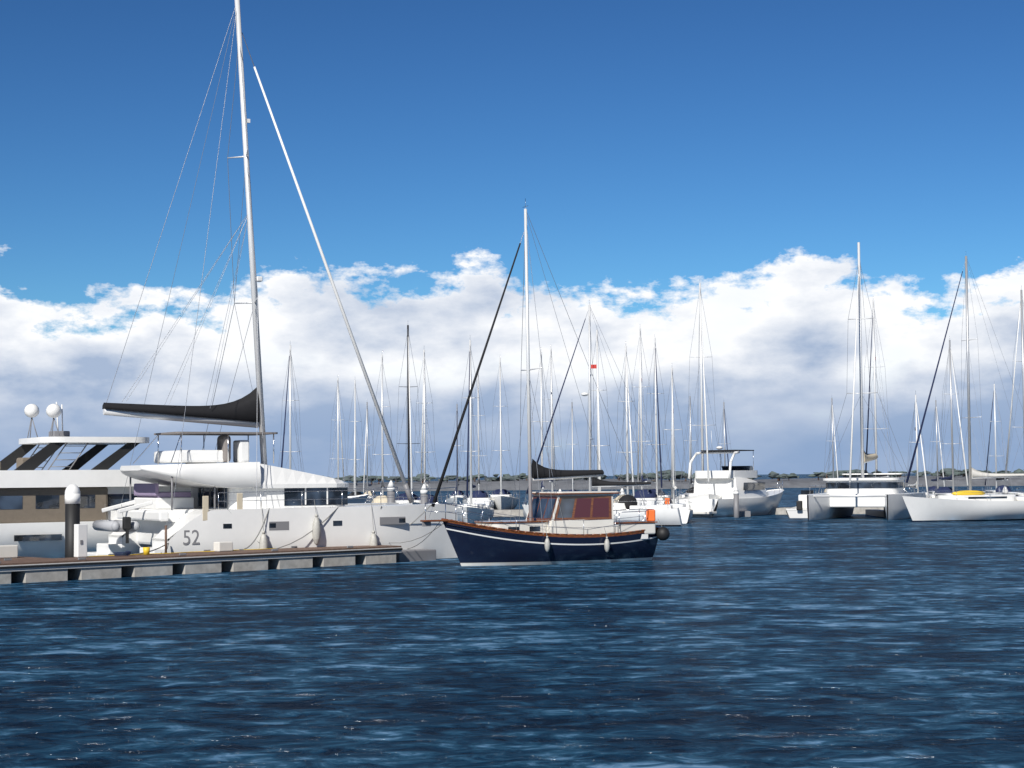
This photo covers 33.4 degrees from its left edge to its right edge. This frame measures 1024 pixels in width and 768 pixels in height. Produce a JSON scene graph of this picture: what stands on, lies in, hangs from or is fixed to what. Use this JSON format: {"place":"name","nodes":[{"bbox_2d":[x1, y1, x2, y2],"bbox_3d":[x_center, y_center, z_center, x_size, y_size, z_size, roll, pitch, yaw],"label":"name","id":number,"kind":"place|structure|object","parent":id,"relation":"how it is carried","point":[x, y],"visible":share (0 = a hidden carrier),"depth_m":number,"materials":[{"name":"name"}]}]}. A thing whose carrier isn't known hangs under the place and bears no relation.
{"place":"outdoors","nodes":[
{"label":"outdoors","id":0,"kind":"place"},
{"bbox_2d":[0,472,1023,767],"bbox_3d":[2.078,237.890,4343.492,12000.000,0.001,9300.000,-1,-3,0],"label":"water","id":1,"kind":"structure","parent":0,"point":[858,640],"depth_m":35.55,"materials":[{"name":"blue liquid"}]},
{"bbox_2d":[0,402,368,557],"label":"motor yacht","id":2,"kind":"object","parent":1,"relation":"on","point":[32,511],"visible":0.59,"depth_m":79.71,"materials":[{"name":"white gelcoat"},{"name":"dark glass"},{"name":"tan canvas"}]},
{"bbox_2d":[0,484,435,583],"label":"dock","id":3,"kind":"object","parent":1,"relation":"on","point":[77,563],"visible":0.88,"depth_m":67.86,"materials":[{"name":"concrete"}]},
{"bbox_2d":[134,505,443,553],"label":"mooring lines","id":4,"kind":"object","parent":3,"relation":"on","point":[310,532],"visible":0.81,"depth_m":74.03,"materials":[{"name":"grey fabric"}]},
{"bbox_2d":[87,0,457,558],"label":"catamaran","id":5,"kind":"object","parent":1,"relation":"on","point":[244,491],"visible":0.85,"depth_m":76.18,"materials":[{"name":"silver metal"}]},
{"bbox_2d":[183,530,199,544],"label":"number","id":6,"kind":"object","parent":5,"relation":"attached to","point":[188,542],"visible":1,"depth_m":72.29,"materials":[{"name":"grey plastic"}]},
{"bbox_2d":[278,345,303,470],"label":"sailboat","id":7,"kind":"object","parent":1,"relation":"on","point":[289,376],"visible":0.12,"depth_m":150.06,"materials":[{"name":"blue paint"}]},
{"bbox_2d":[327,378,350,493],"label":"sailboat","id":8,"kind":"object","parent":1,"relation":"on","point":[338,405],"visible":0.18,"depth_m":189.90,"materials":[{"name":"blue paint"}]},
{"bbox_2d":[344,380,370,502],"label":"sailboat","id":9,"kind":"object","parent":1,"relation":"on","point":[355,493],"visible":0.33,"depth_m":190.00,"materials":[{"name":"blue paint"}]},
{"bbox_2d":[357,402,377,500],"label":"sailboat","id":10,"kind":"object","parent":1,"relation":"on","point":[369,485],"visible":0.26,"depth_m":209.83,"materials":[{"name":"white paint"}]},
{"bbox_2d":[365,355,398,502],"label":"sailboat","id":11,"kind":"object","parent":1,"relation":"on","point":[378,499],"visible":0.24,"depth_m":151.76,"materials":[{"name":"white gelcoat"},{"name":"aluminium"},{"name":"blue canvas"}]},
{"bbox_2d":[392,325,429,503],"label":"sailboat","id":12,"kind":"object","parent":1,"relation":"on","point":[410,455],"visible":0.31,"depth_m":149.97,"materials":[{"name":"white gelcoat"},{"name":"blue canvas"},{"name":"wire"}]},
{"bbox_2d":[410,350,446,502],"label":"sailboat","id":13,"kind":"object","parent":1,"relation":"on","point":[423,419],"visible":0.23,"depth_m":153.89,"materials":[{"name":"white gelcoat"},{"name":"aluminium"},{"name":"blue canvas"}]},
{"bbox_2d":[446,404,467,503],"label":"sailboat","id":14,"kind":"object","parent":1,"relation":"on","point":[459,495],"visible":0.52,"depth_m":210.71,"materials":[{"name":"white paint"}]},
{"bbox_2d":[453,340,493,523],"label":"sailboat","id":15,"kind":"object","parent":1,"relation":"on","point":[487,509],"visible":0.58,"depth_m":135.13,"materials":[{"name":"white gelcoat"},{"name":"aluminium"},{"name":"blue canvas"}]},
{"bbox_2d":[463,373,494,507],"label":"sailboat","id":16,"kind":"object","parent":1,"relation":"on","point":[478,494],"visible":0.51,"depth_m":186.60,"materials":[{"name":"white gelcoat"},{"name":"aluminium"},{"name":"blue canvas"}]},
{"bbox_2d":[486,358,518,509],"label":"sailboat","id":17,"kind":"object","parent":1,"relation":"on","point":[503,499],"visible":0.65,"depth_m":187.76,"materials":[{"name":"white gelcoat"},{"name":"aluminium"},{"name":"blue canvas"}]},
{"bbox_2d":[523,352,558,518],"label":"sailboat","id":18,"kind":"object","parent":1,"relation":"on","point":[542,486],"visible":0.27,"depth_m":139.86,"materials":[{"name":"white paint"}]},
{"bbox_2d":[420,198,669,565],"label":"sailboat","id":19,"kind":"object","parent":1,"relation":"on","point":[567,527],"visible":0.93,"depth_m":73.62,"materials":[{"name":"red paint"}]},
{"bbox_2d":[536,348,567,491],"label":"sailboat","id":20,"kind":"object","parent":1,"relation":"on","point":[551,399],"visible":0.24,"depth_m":189.96,"materials":[{"name":"white paint"}]},
{"bbox_2d":[563,402,582,490],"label":"sailboat","id":21,"kind":"object","parent":1,"relation":"on","point":[572,449],"visible":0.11,"depth_m":209.68,"materials":[{"name":"grey paint"}]},
{"bbox_2d":[581,330,617,496],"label":"sailboat","id":22,"kind":"object","parent":1,"relation":"on","point":[598,434],"visible":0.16,"depth_m":141.94,"materials":[{"name":"white gelcoat"},{"name":"aluminium"},{"name":"blue canvas"}]},
{"bbox_2d":[522,305,681,525],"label":"sailboat","id":23,"kind":"object","parent":1,"relation":"on","point":[668,515],"visible":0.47,"depth_m":127.06,"materials":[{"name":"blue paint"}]},
{"bbox_2d":[612,346,646,504],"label":"sailboat","id":24,"kind":"object","parent":1,"relation":"on","point":[627,401],"visible":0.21,"depth_m":137.98,"materials":[{"name":"white gelcoat"},{"name":"aluminium"},{"name":"black canvas"}]},
{"bbox_2d":[624,328,663,504],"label":"sailboat","id":25,"kind":"object","parent":1,"relation":"on","point":[651,497],"visible":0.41,"depth_m":164.75,"materials":[{"name":"white paint"}]},
{"bbox_2d":[640,338,675,503],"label":"sailboat","id":26,"kind":"object","parent":1,"relation":"on","point":[664,495],"visible":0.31,"depth_m":167.96,"materials":[{"name":"blue paint"}]},
{"bbox_2d":[657,368,692,523],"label":"sailboat","id":27,"kind":"object","parent":1,"relation":"on","point":[686,513],"visible":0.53,"depth_m":137.69,"materials":[{"name":"blue paint"}]},
{"bbox_2d":[679,396,699,494],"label":"sailboat","id":28,"kind":"object","parent":1,"relation":"on","point":[691,482],"visible":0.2,"depth_m":205.75,"materials":[{"name":"blue paint"}]},
{"bbox_2d":[387,480,1007,517],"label":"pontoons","id":29,"kind":"object","parent":1,"relation":"on","point":[876,511],"visible":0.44,"depth_m":151.57,"materials":[{"name":"concrete"}]},
{"bbox_2d":[675,283,722,515],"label":"sailboat","id":30,"kind":"object","parent":1,"relation":"on","point":[690,491],"visible":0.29,"depth_m":157.95,"materials":[{"name":"blue paint"}]},
{"bbox_2d":[716,402,732,469],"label":"sailboat","id":31,"kind":"object","parent":1,"relation":"on","point":[723,414],"visible":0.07,"depth_m":203.92,"materials":[{"name":"blue paint"}]},
{"bbox_2d":[672,434,783,517],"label":"flybridge cruiser","id":32,"kind":"object","parent":1,"relation":"on","point":[756,498],"visible":0.77,"depth_m":153.75,"materials":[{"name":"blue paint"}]},
{"bbox_2d":[786,490,813,517],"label":"boat","id":33,"kind":"object","parent":1,"relation":"on","point":[799,510],"visible":0.54,"depth_m":145.94,"materials":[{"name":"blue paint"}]},
{"bbox_2d":[823,398,842,492],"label":"sailboat","id":34,"kind":"object","parent":1,"relation":"on","point":[832,447],"visible":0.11,"depth_m":209.86,"materials":[{"name":"blue paint"}]},
{"bbox_2d":[807,242,926,520],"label":"catamaran","id":35,"kind":"object","parent":1,"relation":"on","point":[842,497],"visible":0.91,"depth_m":141.45,"materials":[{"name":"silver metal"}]},
{"bbox_2d":[857,300,911,492],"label":"sailboat","id":36,"kind":"object","parent":1,"relation":"on","point":[875,432],"visible":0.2,"depth_m":172.06,"materials":[{"name":"blue paint"}]},
{"bbox_2d":[906,391,931,497],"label":"sailboat","id":37,"kind":"object","parent":1,"relation":"on","point":[915,485],"visible":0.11,"depth_m":149.88,"materials":[{"name":"white paint"}]},
{"bbox_2d":[922,400,947,494],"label":"sailboat","id":38,"kind":"object","parent":1,"relation":"on","point":[932,489],"visible":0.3,"depth_m":211.91,"materials":[{"name":"white paint"}]},
{"bbox_2d":[924,340,972,497],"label":"sailboat","id":39,"kind":"object","parent":1,"relation":"on","point":[942,490],"visible":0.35,"depth_m":168.06,"materials":[{"name":"white paint"}]},
{"bbox_2d":[902,256,1023,521],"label":"sailboat","id":40,"kind":"object","parent":1,"relation":"on","point":[984,507],"visible":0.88,"depth_m":132.11,"materials":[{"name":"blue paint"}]},
{"bbox_2d":[951,490,984,494],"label":"kayak","id":41,"kind":"object","parent":40,"relation":"attached to","point":[967,492],"visible":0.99,"depth_m":132.26,"materials":[{"name":"yellow plastic"}]},
{"bbox_2d":[982,384,1021,493],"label":"sailboat","id":42,"kind":"object","parent":1,"relation":"on","point":[996,491],"visible":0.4,"depth_m":205.68,"materials":[{"name":"white paint"}]},
{"bbox_2d":[999,290,1023,495],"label":"sailboat","id":43,"kind":"object","parent":1,"relation":"on","point":[1022,371],"visible":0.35,"depth_m":150.34,"materials":[{"name":"white paint"}]},
{"bbox_2d":[0,0,1023,477],"label":"sky","id":44,"kind":"structure","parent":0,"point":[745,151],"materials":[{"name":"blue"}]},
{"bbox_2d":[345,476,1023,491],"bbox_3d":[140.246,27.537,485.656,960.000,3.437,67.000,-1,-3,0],"label":"shoreline","id":45,"kind":"structure","parent":0,"point":[790,483],"depth_m":455.73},
{"bbox_2d":[330,468,1023,483],"bbox_3d":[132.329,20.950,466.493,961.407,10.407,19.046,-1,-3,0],"label":"shore trees","id":46,"kind":"object","parent":45,"relation":"on","point":[667,474],"visible":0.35,"depth_m":466.34,"materials":[{"name":"green plant"}]}
]}

